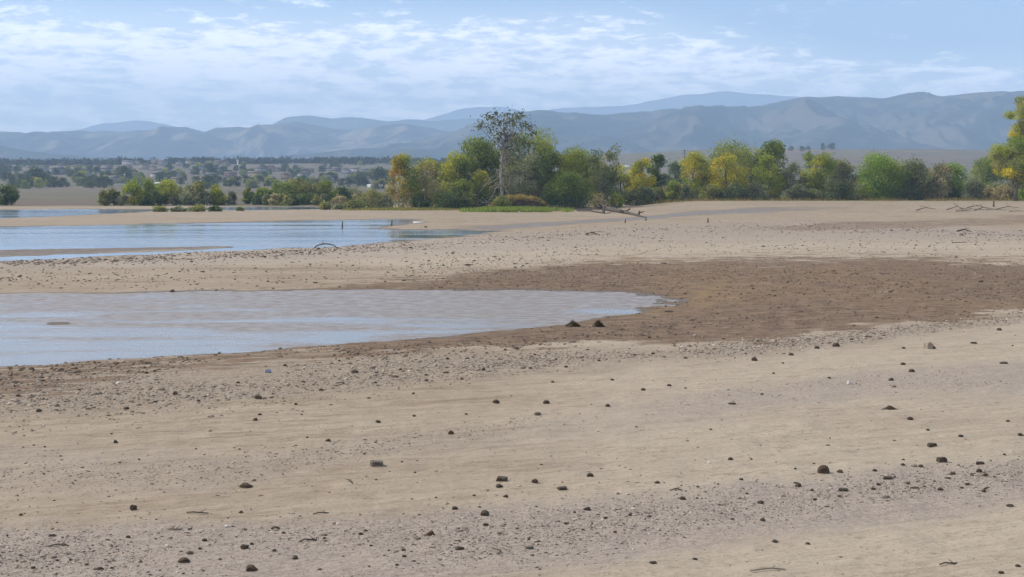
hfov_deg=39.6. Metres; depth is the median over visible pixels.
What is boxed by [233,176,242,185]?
town tree
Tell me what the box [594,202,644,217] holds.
fallen tree
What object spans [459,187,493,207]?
willow bush
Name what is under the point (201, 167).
house
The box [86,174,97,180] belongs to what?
town tree
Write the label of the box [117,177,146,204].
shore tree
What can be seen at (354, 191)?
shore tree
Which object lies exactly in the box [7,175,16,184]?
town tree
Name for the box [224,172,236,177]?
house
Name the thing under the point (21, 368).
cobbles
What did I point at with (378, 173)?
town tree
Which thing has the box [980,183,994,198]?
willow bush
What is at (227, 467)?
gravel
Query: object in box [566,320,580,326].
weed tussock
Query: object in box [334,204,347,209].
spit bush
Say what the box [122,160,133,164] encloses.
house
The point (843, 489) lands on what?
rock
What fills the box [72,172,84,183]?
town tree
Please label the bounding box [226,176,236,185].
town tree
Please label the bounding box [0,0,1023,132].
sky
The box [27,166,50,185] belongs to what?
town tree
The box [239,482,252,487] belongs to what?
rock
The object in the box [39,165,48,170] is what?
house
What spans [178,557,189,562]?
rock
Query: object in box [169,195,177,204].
brush
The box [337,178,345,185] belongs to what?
town tree
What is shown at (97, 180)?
town tree
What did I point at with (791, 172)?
olive tree
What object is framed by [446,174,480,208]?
willow bush
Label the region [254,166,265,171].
house
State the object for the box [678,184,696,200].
willow bush
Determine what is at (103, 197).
shore tree
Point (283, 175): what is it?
house
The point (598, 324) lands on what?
weed tussock
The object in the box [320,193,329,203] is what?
brush
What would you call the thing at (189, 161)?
house
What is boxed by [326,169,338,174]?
house
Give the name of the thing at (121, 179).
town tree
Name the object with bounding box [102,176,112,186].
town tree
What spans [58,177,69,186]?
town tree
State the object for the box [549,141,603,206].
cottonwood tree
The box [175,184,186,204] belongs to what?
shore tree
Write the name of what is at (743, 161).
cottonwood tree
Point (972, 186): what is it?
willow bush
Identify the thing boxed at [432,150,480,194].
cottonwood tree
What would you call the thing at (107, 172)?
town tree
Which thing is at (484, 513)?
rock
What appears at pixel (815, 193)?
willow bush
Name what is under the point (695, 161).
cottonwood tree
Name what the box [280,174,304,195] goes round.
shore tree
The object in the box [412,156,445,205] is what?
aspen tree
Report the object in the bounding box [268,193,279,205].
brush
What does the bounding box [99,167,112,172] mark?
house
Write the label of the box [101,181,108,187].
town tree
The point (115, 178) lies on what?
house
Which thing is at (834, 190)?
willow bush
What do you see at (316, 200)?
brush
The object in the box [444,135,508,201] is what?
cottonwood tree
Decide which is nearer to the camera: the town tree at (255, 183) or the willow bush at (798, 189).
the willow bush at (798, 189)
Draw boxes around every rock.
[130,505,136,510]
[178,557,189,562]
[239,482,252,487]
[240,544,248,549]
[246,564,257,570]
[370,460,382,466]
[455,546,463,549]
[480,510,488,515]
[496,476,507,481]
[557,486,566,489]
[817,465,829,473]
[838,488,847,491]
[883,476,891,479]
[923,341,933,348]
[927,443,936,447]
[936,457,946,462]
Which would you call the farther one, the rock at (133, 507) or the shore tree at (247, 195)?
the shore tree at (247, 195)
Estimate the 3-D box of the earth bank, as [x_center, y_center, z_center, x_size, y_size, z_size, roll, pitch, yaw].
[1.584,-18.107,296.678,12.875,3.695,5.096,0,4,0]
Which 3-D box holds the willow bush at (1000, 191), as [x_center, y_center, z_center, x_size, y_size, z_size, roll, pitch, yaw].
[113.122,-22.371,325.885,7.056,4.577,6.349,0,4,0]
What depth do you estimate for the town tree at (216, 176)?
1117.40 m
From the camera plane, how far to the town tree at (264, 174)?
1163.82 m
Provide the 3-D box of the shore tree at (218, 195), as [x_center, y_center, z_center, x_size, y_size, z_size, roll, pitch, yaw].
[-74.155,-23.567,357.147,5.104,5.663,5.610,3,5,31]
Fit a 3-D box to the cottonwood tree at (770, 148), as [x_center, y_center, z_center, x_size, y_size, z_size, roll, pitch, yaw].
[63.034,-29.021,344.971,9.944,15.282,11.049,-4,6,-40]
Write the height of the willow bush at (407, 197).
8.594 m
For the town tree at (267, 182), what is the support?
on the ground at (862, 430)
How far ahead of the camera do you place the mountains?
13901.89 m
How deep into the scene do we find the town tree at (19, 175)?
1147.43 m
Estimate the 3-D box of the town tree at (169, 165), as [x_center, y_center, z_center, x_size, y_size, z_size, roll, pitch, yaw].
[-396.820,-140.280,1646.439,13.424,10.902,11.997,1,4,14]
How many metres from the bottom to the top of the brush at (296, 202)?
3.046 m
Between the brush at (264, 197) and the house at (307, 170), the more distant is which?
the house at (307, 170)
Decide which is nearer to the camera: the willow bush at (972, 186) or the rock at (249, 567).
the rock at (249, 567)
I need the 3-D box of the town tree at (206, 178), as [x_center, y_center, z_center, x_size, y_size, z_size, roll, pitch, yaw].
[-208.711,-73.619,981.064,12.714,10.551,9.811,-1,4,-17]
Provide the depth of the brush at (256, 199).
363.10 m
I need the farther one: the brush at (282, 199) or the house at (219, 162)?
the house at (219, 162)
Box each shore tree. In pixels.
[0,181,19,205]
[96,190,112,205]
[106,187,119,205]
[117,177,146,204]
[136,177,156,203]
[153,175,183,204]
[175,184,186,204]
[184,180,205,203]
[208,183,227,204]
[241,187,253,203]
[252,186,270,198]
[268,180,298,195]
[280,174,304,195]
[292,175,322,196]
[318,180,340,202]
[334,185,351,199]
[348,186,366,199]
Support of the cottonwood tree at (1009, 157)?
on the ground at (862, 430)
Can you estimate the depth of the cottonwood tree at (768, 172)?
328.53 m
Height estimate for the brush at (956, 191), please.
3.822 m
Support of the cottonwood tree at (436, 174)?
on the ground at (862, 430)
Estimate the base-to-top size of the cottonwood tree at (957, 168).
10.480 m
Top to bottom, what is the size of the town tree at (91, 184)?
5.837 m
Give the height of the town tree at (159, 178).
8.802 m
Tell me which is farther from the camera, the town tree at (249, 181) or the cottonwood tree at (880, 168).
the town tree at (249, 181)
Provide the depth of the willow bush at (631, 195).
317.07 m
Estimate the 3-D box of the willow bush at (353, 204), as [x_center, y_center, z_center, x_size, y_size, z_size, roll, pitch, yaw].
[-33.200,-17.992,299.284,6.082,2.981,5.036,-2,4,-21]
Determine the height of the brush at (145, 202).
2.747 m
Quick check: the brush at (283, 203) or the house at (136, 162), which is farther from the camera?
the house at (136, 162)
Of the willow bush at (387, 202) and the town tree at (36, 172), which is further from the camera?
the town tree at (36, 172)
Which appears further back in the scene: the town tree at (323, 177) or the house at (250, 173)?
the house at (250, 173)
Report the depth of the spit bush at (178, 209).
276.07 m
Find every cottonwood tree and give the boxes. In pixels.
[424,160,450,205]
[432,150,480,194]
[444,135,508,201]
[467,168,493,195]
[469,105,541,205]
[486,149,517,201]
[530,141,563,204]
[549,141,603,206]
[580,155,609,205]
[607,162,632,205]
[625,157,657,200]
[646,153,671,188]
[666,160,689,184]
[676,147,715,195]
[700,150,749,197]
[704,134,767,187]
[748,139,790,197]
[750,152,787,198]
[799,151,836,197]
[849,147,913,199]
[943,157,972,190]
[967,154,1007,187]
[987,95,1023,200]
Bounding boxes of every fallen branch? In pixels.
[577,208,604,213]
[599,201,611,213]
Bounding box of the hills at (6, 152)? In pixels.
[0,145,127,164]
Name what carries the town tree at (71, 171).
on the ground at (862, 430)
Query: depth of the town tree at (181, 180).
1111.39 m
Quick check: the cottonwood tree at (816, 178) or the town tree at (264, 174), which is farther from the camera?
the town tree at (264, 174)
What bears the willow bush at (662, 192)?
on the ground at (862, 430)
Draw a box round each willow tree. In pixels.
[494,148,540,196]
[503,125,560,197]
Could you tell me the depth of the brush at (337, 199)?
352.97 m
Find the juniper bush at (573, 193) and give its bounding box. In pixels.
[538,167,599,208]
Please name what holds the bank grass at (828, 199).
on the ground at (862, 430)
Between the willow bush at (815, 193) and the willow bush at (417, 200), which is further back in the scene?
the willow bush at (815, 193)
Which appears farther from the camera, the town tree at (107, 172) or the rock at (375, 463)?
the town tree at (107, 172)
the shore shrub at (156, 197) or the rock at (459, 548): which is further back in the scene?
the shore shrub at (156, 197)
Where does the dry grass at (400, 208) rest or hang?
on the ground at (862, 430)
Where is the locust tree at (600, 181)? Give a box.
[585,143,625,206]
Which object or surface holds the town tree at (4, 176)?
on the ground at (862, 430)
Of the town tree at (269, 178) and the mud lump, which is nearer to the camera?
the mud lump
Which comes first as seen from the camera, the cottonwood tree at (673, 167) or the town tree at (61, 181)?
the cottonwood tree at (673, 167)
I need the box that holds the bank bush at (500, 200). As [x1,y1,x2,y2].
[490,193,513,206]
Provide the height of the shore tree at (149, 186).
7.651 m
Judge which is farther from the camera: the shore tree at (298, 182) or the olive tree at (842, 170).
the shore tree at (298, 182)
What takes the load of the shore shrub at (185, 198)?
on the ground at (862, 430)
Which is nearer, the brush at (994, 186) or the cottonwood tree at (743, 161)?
the brush at (994, 186)
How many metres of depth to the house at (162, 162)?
1906.60 m
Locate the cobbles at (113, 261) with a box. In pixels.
[0,219,1021,267]
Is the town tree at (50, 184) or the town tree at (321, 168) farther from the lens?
the town tree at (321, 168)
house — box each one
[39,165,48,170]
[50,167,64,174]
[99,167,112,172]
[108,175,119,182]
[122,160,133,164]
[134,160,140,164]
[139,163,149,169]
[150,165,156,170]
[151,160,157,164]
[157,167,169,172]
[158,160,167,165]
[170,177,184,183]
[175,161,182,165]
[185,159,194,164]
[197,165,205,170]
[214,160,223,164]
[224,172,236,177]
[248,171,262,177]
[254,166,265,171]
[265,165,273,171]
[273,167,279,171]
[280,172,293,179]
[297,171,308,177]
[302,168,309,173]
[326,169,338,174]
[342,171,353,177]
[349,167,360,171]
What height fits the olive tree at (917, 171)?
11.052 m
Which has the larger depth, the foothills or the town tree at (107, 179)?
the foothills
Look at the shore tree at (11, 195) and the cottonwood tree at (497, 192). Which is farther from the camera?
the shore tree at (11, 195)
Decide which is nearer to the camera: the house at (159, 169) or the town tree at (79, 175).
the town tree at (79, 175)
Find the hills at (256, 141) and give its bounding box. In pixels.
[0,122,448,160]
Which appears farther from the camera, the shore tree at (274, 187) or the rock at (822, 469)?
the shore tree at (274, 187)
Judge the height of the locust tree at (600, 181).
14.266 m
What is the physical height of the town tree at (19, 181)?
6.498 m
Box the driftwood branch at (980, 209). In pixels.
[959,206,997,209]
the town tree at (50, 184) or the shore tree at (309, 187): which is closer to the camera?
the shore tree at (309, 187)
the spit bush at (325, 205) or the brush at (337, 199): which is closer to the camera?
the spit bush at (325, 205)
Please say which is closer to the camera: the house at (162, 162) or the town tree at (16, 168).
the town tree at (16, 168)
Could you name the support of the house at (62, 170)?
on the ground at (862, 430)
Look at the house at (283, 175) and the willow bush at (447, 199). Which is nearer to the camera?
the willow bush at (447, 199)
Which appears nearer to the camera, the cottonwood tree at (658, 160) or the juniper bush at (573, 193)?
the juniper bush at (573, 193)
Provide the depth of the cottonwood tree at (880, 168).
325.63 m
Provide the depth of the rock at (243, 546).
20.94 m
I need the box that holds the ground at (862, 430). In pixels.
[0,148,1023,576]
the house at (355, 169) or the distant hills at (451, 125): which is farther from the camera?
the distant hills at (451, 125)
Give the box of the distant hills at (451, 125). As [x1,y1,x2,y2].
[274,116,483,131]
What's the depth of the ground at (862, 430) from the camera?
33.59 m
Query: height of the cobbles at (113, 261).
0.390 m
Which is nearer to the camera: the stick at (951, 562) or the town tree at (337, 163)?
the stick at (951, 562)
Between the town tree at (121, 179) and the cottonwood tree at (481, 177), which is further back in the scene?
the town tree at (121, 179)
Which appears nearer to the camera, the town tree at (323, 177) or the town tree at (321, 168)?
the town tree at (323, 177)
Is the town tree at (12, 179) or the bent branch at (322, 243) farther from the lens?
the town tree at (12, 179)
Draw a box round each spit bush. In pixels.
[152,204,168,211]
[170,206,186,211]
[188,202,207,211]
[208,205,222,210]
[236,206,244,210]
[318,201,334,209]
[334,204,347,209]
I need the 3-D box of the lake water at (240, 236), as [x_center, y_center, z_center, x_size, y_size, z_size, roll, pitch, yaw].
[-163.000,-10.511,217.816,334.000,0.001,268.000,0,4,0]
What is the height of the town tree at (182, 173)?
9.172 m
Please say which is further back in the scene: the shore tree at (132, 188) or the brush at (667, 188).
the shore tree at (132, 188)
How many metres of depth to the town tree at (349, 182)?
1036.68 m
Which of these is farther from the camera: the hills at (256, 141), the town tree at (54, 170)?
the hills at (256, 141)
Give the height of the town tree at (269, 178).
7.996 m
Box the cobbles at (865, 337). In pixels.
[0,308,1023,444]
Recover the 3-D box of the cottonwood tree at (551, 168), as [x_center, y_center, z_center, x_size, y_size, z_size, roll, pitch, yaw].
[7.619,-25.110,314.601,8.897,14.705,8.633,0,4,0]
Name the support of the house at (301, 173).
on the ground at (862, 430)
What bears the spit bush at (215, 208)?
on the ground at (862, 430)
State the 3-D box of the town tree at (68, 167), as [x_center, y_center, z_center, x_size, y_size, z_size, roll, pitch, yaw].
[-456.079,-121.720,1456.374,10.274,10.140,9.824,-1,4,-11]
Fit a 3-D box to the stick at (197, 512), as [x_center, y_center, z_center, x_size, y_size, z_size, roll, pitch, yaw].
[-5.121,3.634,23.162,0.352,0.050,0.153,-1,4,-15]
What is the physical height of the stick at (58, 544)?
0.050 m
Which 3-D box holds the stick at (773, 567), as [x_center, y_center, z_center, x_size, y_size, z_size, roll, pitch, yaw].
[3.510,3.848,19.599,0.510,0.050,0.138,-1,4,-7]
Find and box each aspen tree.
[379,151,425,207]
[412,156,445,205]
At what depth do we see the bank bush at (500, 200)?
292.78 m
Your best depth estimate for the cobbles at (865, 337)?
40.66 m
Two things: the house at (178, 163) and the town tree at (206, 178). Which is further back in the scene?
the house at (178, 163)
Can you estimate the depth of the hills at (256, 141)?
6871.40 m
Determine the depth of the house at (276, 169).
1713.32 m
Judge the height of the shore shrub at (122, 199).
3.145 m
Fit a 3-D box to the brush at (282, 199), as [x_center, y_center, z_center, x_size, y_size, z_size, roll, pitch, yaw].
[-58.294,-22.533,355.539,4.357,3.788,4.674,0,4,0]
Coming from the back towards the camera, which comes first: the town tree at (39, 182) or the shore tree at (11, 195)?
the town tree at (39, 182)
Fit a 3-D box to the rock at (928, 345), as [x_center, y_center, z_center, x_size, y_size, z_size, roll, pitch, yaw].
[13.563,1.858,46.300,0.329,0.305,0.282,-8,-2,-15]
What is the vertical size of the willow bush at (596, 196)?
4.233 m
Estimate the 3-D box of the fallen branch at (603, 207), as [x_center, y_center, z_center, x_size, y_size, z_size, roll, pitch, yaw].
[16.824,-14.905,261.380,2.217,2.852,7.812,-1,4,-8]
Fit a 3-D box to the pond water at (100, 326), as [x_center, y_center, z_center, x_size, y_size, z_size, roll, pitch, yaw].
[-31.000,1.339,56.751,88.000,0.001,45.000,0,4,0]
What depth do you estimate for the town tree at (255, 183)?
1003.75 m
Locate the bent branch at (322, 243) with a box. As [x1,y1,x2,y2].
[314,242,336,247]
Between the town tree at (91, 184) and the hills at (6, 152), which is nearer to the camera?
the town tree at (91, 184)
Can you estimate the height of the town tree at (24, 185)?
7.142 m
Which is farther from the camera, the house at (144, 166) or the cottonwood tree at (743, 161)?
the house at (144, 166)
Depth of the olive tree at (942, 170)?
335.60 m
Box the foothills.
[279,91,1023,162]
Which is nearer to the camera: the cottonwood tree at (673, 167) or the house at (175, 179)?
the cottonwood tree at (673, 167)
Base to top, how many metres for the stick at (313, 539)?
0.051 m
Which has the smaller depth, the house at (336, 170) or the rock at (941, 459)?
the rock at (941, 459)
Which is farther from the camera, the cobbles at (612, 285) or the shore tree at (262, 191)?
the shore tree at (262, 191)
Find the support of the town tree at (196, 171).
on the ground at (862, 430)
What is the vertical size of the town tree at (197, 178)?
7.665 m
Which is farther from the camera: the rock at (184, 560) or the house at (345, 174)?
the house at (345, 174)
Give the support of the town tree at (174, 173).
on the ground at (862, 430)
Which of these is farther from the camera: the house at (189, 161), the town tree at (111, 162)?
the house at (189, 161)
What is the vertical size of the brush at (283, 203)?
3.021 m
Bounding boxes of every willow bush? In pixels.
[342,196,368,208]
[349,188,384,208]
[373,195,394,207]
[392,175,434,207]
[406,193,431,207]
[429,184,462,208]
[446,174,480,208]
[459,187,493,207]
[588,192,608,208]
[605,192,626,206]
[619,186,644,205]
[636,183,655,204]
[653,186,671,200]
[665,179,682,200]
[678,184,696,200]
[695,184,722,199]
[715,180,751,199]
[746,179,772,199]
[779,183,807,199]
[805,188,822,199]
[823,175,857,199]
[920,173,949,199]
[961,176,987,199]
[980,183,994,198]
[988,183,1014,199]
[1013,188,1023,200]
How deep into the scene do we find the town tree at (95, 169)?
1451.43 m
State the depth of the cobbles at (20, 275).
92.14 m
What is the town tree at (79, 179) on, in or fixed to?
on the ground at (862, 430)
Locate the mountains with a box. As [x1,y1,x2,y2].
[79,91,800,131]
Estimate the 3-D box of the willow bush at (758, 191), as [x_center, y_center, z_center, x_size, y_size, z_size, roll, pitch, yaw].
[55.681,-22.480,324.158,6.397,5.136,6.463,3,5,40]
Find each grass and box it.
[333,206,468,210]
[458,205,574,211]
[635,196,1023,204]
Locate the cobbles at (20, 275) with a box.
[0,230,1023,290]
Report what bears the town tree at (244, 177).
on the ground at (862, 430)
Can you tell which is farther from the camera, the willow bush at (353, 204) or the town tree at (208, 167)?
the town tree at (208, 167)
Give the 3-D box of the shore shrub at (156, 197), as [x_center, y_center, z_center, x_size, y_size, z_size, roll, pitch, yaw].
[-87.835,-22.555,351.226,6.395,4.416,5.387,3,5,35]
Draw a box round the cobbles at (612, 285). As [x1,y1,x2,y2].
[404,223,1023,325]
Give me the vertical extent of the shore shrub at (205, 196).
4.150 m
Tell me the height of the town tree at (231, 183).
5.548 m
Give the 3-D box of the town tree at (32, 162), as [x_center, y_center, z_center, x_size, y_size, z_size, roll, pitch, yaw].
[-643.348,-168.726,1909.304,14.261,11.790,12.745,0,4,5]
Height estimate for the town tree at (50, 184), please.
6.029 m
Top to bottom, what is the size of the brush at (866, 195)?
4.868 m
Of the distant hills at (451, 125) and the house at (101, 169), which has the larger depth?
the distant hills at (451, 125)
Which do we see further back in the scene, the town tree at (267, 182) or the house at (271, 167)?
the house at (271, 167)
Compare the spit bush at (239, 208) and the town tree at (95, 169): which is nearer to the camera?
the spit bush at (239, 208)
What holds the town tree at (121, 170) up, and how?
on the ground at (862, 430)
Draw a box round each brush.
[138,195,151,204]
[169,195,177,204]
[212,198,231,204]
[251,193,262,204]
[261,193,269,204]
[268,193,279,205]
[270,193,284,204]
[278,195,294,205]
[288,194,299,205]
[310,195,323,205]
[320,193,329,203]
[330,194,347,205]
[657,184,666,199]
[663,180,678,199]
[856,186,884,198]
[945,185,962,197]
[984,178,999,188]
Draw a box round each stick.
[48,541,68,546]
[186,509,208,513]
[299,535,316,541]
[750,565,785,570]
[939,558,956,564]
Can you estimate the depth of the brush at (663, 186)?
341.18 m
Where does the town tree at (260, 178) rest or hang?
on the ground at (862, 430)
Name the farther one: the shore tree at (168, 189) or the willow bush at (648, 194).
the shore tree at (168, 189)
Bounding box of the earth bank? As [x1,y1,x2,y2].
[489,194,549,206]
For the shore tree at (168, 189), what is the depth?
352.43 m
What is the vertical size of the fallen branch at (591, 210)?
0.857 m
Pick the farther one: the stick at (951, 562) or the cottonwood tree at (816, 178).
the cottonwood tree at (816, 178)
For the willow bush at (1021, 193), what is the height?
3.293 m
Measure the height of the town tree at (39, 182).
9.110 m
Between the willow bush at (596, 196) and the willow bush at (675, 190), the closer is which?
the willow bush at (596, 196)
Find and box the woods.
[0,151,578,165]
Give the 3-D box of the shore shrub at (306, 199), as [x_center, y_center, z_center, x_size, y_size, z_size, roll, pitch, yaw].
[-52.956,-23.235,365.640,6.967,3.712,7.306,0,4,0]
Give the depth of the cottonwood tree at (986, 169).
363.76 m
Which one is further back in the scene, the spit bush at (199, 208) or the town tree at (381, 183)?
the town tree at (381, 183)
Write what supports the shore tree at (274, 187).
on the ground at (862, 430)
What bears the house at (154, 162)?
on the ground at (862, 430)
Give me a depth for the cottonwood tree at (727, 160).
326.69 m
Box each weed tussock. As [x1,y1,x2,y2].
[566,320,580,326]
[592,320,605,326]
[881,405,897,409]
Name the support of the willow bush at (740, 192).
on the ground at (862, 430)
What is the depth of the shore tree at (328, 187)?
373.75 m
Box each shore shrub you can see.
[114,194,128,205]
[144,189,168,204]
[178,191,200,204]
[196,189,211,204]
[226,190,237,204]
[296,192,318,204]
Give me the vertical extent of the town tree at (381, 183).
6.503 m
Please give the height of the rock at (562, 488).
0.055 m
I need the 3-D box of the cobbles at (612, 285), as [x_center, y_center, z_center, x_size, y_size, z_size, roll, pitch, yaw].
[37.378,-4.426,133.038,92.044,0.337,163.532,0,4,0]
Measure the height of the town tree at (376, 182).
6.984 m
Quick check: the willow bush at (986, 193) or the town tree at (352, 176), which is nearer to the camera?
the willow bush at (986, 193)
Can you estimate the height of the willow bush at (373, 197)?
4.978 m
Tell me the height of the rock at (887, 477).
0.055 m
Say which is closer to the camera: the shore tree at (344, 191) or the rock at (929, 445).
the rock at (929, 445)
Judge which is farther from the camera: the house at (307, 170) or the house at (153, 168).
the house at (153, 168)
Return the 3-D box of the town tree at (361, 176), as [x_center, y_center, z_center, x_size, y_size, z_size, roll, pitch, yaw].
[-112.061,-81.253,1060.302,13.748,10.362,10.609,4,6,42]
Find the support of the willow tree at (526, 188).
on the ground at (862, 430)
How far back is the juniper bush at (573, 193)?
295.86 m
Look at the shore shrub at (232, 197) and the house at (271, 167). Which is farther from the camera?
the house at (271, 167)
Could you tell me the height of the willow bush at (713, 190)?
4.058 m
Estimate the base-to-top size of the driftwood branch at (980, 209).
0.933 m
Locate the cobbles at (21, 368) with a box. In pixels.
[0,266,1023,388]
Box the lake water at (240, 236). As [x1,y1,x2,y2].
[0,207,498,260]
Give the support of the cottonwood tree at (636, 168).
on the ground at (862, 430)
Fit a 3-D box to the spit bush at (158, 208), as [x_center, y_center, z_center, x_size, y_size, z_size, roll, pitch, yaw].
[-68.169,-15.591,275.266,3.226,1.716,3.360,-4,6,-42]
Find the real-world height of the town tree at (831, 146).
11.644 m
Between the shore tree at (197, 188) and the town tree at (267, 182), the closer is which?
the shore tree at (197, 188)
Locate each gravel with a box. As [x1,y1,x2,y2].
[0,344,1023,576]
[0,363,1012,509]
[0,444,1023,576]
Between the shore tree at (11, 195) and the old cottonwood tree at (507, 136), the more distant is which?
the shore tree at (11, 195)
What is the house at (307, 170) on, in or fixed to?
on the ground at (862, 430)
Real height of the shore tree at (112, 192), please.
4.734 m
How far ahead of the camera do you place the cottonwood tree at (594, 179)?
322.10 m
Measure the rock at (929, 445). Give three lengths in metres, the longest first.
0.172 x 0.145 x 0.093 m
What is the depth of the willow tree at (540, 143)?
308.67 m
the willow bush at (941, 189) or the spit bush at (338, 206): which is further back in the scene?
the willow bush at (941, 189)
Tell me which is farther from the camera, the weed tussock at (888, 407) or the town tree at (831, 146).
the town tree at (831, 146)
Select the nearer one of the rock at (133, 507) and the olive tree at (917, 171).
the rock at (133, 507)
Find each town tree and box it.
[1,174,7,180]
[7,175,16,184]
[12,166,19,172]
[16,173,26,180]
[16,180,21,187]
[20,180,30,188]
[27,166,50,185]
[28,159,38,165]
[33,177,42,187]
[47,180,56,186]
[52,167,59,174]
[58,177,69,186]
[64,165,70,173]
[66,169,75,176]
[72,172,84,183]
[74,176,83,185]
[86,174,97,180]
[86,180,95,187]
[92,166,99,173]
[92,176,103,186]
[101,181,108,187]
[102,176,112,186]
[105,170,114,175]
[106,160,113,165]
[111,165,131,180]
[118,176,125,182]
[154,172,164,180]
[166,163,174,171]
[167,170,177,176]
[177,177,183,183]
[179,170,186,176]
[190,166,200,174]
[191,176,201,183]
[200,175,216,188]
[202,162,219,174]
[209,174,218,182]
[224,180,232,185]
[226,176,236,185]
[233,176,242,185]
[242,175,253,183]
[245,178,253,187]
[248,180,259,187]
[256,175,264,181]
[261,171,268,180]
[263,177,272,185]
[263,180,270,185]
[318,165,326,172]
[319,174,328,182]
[334,160,342,167]
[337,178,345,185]
[343,177,355,186]
[348,173,359,182]
[354,173,370,185]
[364,166,387,181]
[370,180,379,188]
[377,180,385,188]
[826,143,835,149]
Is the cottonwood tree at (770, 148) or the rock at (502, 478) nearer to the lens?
the rock at (502, 478)
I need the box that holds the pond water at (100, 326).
[0,289,677,365]
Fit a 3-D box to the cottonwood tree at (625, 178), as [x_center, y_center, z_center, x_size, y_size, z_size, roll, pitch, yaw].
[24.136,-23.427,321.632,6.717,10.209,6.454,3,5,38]
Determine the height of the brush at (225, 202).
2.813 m
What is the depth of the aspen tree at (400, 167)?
301.32 m
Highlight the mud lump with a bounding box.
[47,322,69,324]
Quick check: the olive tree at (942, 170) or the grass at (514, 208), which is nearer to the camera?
the grass at (514, 208)
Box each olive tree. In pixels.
[776,160,810,198]
[822,158,861,198]
[888,153,936,199]
[922,160,956,198]
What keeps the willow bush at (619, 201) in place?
on the ground at (862, 430)
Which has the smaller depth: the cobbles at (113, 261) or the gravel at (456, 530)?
the gravel at (456, 530)

